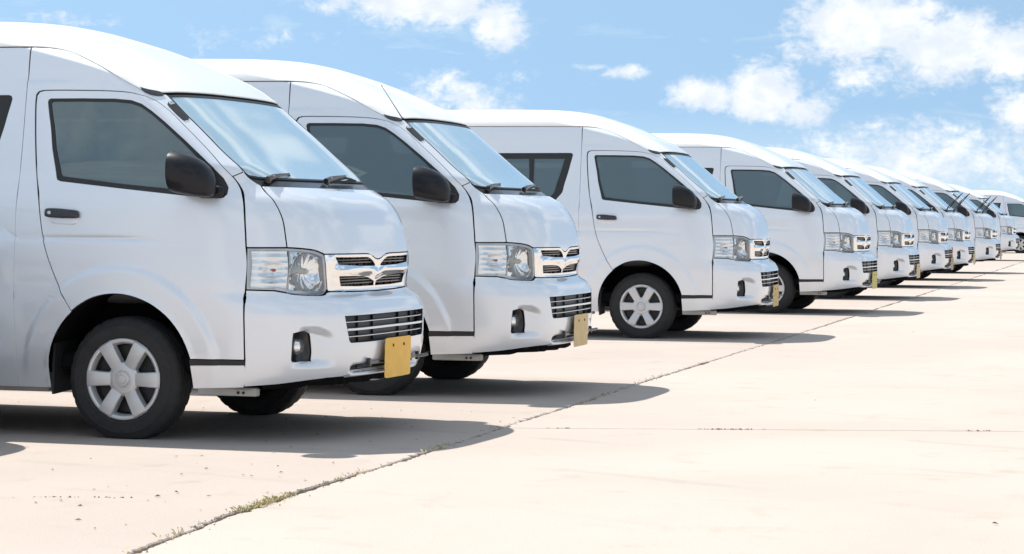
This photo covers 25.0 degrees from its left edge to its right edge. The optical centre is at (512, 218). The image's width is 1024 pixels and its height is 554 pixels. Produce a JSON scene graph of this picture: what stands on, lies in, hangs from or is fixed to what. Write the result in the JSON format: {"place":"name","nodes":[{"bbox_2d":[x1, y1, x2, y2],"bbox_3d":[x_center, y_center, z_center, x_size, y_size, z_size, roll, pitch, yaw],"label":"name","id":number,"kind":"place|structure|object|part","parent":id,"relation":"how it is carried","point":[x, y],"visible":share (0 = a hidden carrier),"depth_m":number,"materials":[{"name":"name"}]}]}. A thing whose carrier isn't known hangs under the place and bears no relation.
{"place":"outdoors","nodes":[
{"label":"outdoors","id":0,"kind":"place"},
{"bbox_2d":[127,373,661,553],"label":"dry grass","id":1,"kind":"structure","parent":0,"point":[260,503],"depth_m":9.57,"materials":[{"name":"plant"}]},
{"bbox_2d":[0,251,1023,553],"bbox_3d":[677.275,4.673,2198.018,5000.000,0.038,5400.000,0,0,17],"label":"ground","id":2,"kind":"structure","parent":0,"point":[888,419],"depth_m":11.64,"materials":[{"name":"concrete"}]},
{"bbox_2d":[0,22,427,438],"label":"passenger van","id":3,"kind":"object","parent":2,"relation":"on","point":[175,228],"visible":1,"depth_m":12.32,"materials":[{"name":"silver metal"}]},
{"bbox_3d":[-2.002,0.024,12.187,1.284,1.422,0.316,0,0,18],"label":"front door","id":4,"kind":"part","parent":3,"relation":"part of","materials":[{"name":"silver metal"}]},
{"bbox_3d":[-1.399,0.028,14.003,1.284,1.422,0.316,0,0,18],"label":"front door","id":5,"kind":"part","parent":3,"relation":"part of","materials":[{"name":"silver metal"}]},
{"bbox_2d":[193,59,597,394],"bbox_3d":[-2.120,0.004,16.628,5.400,2.330,2.230,0,0,16],"label":"passenger van","id":6,"kind":"object","parent":2,"relation":"on","point":[493,246],"visible":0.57,"depth_m":15.37,"materials":[{"name":"silver metal"}]},
{"bbox_3d":[-0.869,0.030,15.282,1.284,1.422,0.316,0,0,16],"label":"front door","id":7,"kind":"part","parent":6,"relation":"part of","materials":[{"name":"silver metal"}]},
{"bbox_3d":[-0.350,0.033,17.124,1.284,1.422,0.316,0,0,16],"label":"front door","id":8,"kind":"part","parent":6,"relation":"part of","materials":[{"name":"silver metal"}]},
{"bbox_2d":[14,407,997,527],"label":"leaf litter","id":9,"kind":"object","parent":2,"relation":"on","point":[243,474],"visible":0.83,"depth_m":10.51,"materials":[{"name":"brown plant"}]},
{"bbox_2d":[34,318,989,553],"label":"joint grit","id":10,"kind":"object","parent":2,"relation":"on","point":[145,549],"visible":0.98,"depth_m":9.87,"materials":[{"name":"gravel"}]},
{"bbox_2d":[445,110,782,338],"bbox_3d":[0.065,0.015,24.069,5.400,2.330,2.229,0,0,15],"label":"passenger van","id":11,"kind":"object","parent":2,"relation":"on","point":[672,237],"visible":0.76,"depth_m":22.88,"materials":[{"name":"silver metal"}]},
{"bbox_3d":[1.337,0.042,22.742,1.284,1.422,0.316,0,0,15],"label":"front door","id":12,"kind":"part","parent":11,"relation":"part of","materials":[{"name":"silver metal"}]},
{"bbox_3d":[1.829,0.044,24.591,1.284,1.422,0.316,0,0,15],"label":"front door","id":13,"kind":"part","parent":11,"relation":"part of","materials":[{"name":"silver metal"}]},
{"bbox_2d":[651,133,880,312],"bbox_3d":[2.084,0.026,30.428,5.400,2.330,2.229,0,0,18],"label":"passenger van","id":14,"kind":"object","parent":2,"relation":"on","point":[820,236],"visible":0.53,"depth_m":29.09,"materials":[{"name":"silver metal"}]},
{"bbox_3d":[3.274,0.051,29.027,1.284,1.422,0.316,0,0,18],"label":"front door","id":15,"kind":"part","parent":14,"relation":"part of","materials":[{"name":"silver metal"}]},
{"bbox_2d":[765,147,922,298],"bbox_3d":[3.603,0.034,35.906,5.400,2.330,2.229,0,0,18],"label":"passenger van","id":16,"kind":"object","parent":2,"relation":"on","point":[894,250],"visible":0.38,"depth_m":34.58,"materials":[{"name":"silver metal"}]},
{"bbox_3d":[4.807,0.059,34.516,1.284,1.422,0.316,0,0,18],"label":"front door","id":17,"kind":"part","parent":16,"relation":"part of","materials":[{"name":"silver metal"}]},
{"bbox_2d":[823,158,955,286],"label":"passenger van","id":18,"kind":"object","parent":2,"relation":"on","point":[932,245],"visible":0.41,"depth_m":40.59,"materials":[{"name":"silver metal"}]},
{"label":"front door","id":19,"kind":"part","parent":18,"relation":"part of","materials":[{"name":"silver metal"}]},
{"bbox_2d":[864,165,976,279],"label":"passenger van","id":20,"kind":"object","parent":2,"relation":"on","point":[959,241],"visible":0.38,"depth_m":45.63,"materials":[{"name":"silver metal"}]},
{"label":"front door","id":21,"kind":"part","parent":20,"relation":"part of","materials":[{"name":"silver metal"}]},
{"bbox_2d":[895,171,1001,272],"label":"passenger van","id":22,"kind":"object","parent":2,"relation":"on","point":[983,235],"visible":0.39,"depth_m":51.84,"materials":[{"name":"silver metal"}]},
{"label":"front door","id":23,"kind":"part","parent":22,"relation":"part of","materials":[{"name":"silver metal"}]},
{"bbox_2d":[948,184,1019,251],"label":"passenger van","id":24,"kind":"object","parent":2,"relation":"on","point":[1007,236],"visible":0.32,"depth_m":68.37,"materials":[{"name":"silver metal"}]},
{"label":"front door","id":25,"kind":"part","parent":24,"relation":"part of","materials":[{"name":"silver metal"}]},
{"bbox_2d":[973,190,1023,252],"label":"passenger van","id":26,"kind":"object","parent":2,"relation":"on","point":[1012,205],"visible":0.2,"depth_m":84.45,"materials":[{"name":"silver metal"}]},
{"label":"front door","id":27,"kind":"part","parent":26,"relation":"part of","materials":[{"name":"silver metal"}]},
{"bbox_2d":[0,0,1023,198],"label":"sky","id":28,"kind":"structure","parent":0,"point":[934,89],"materials":[{"name":"blue"}]}
]}

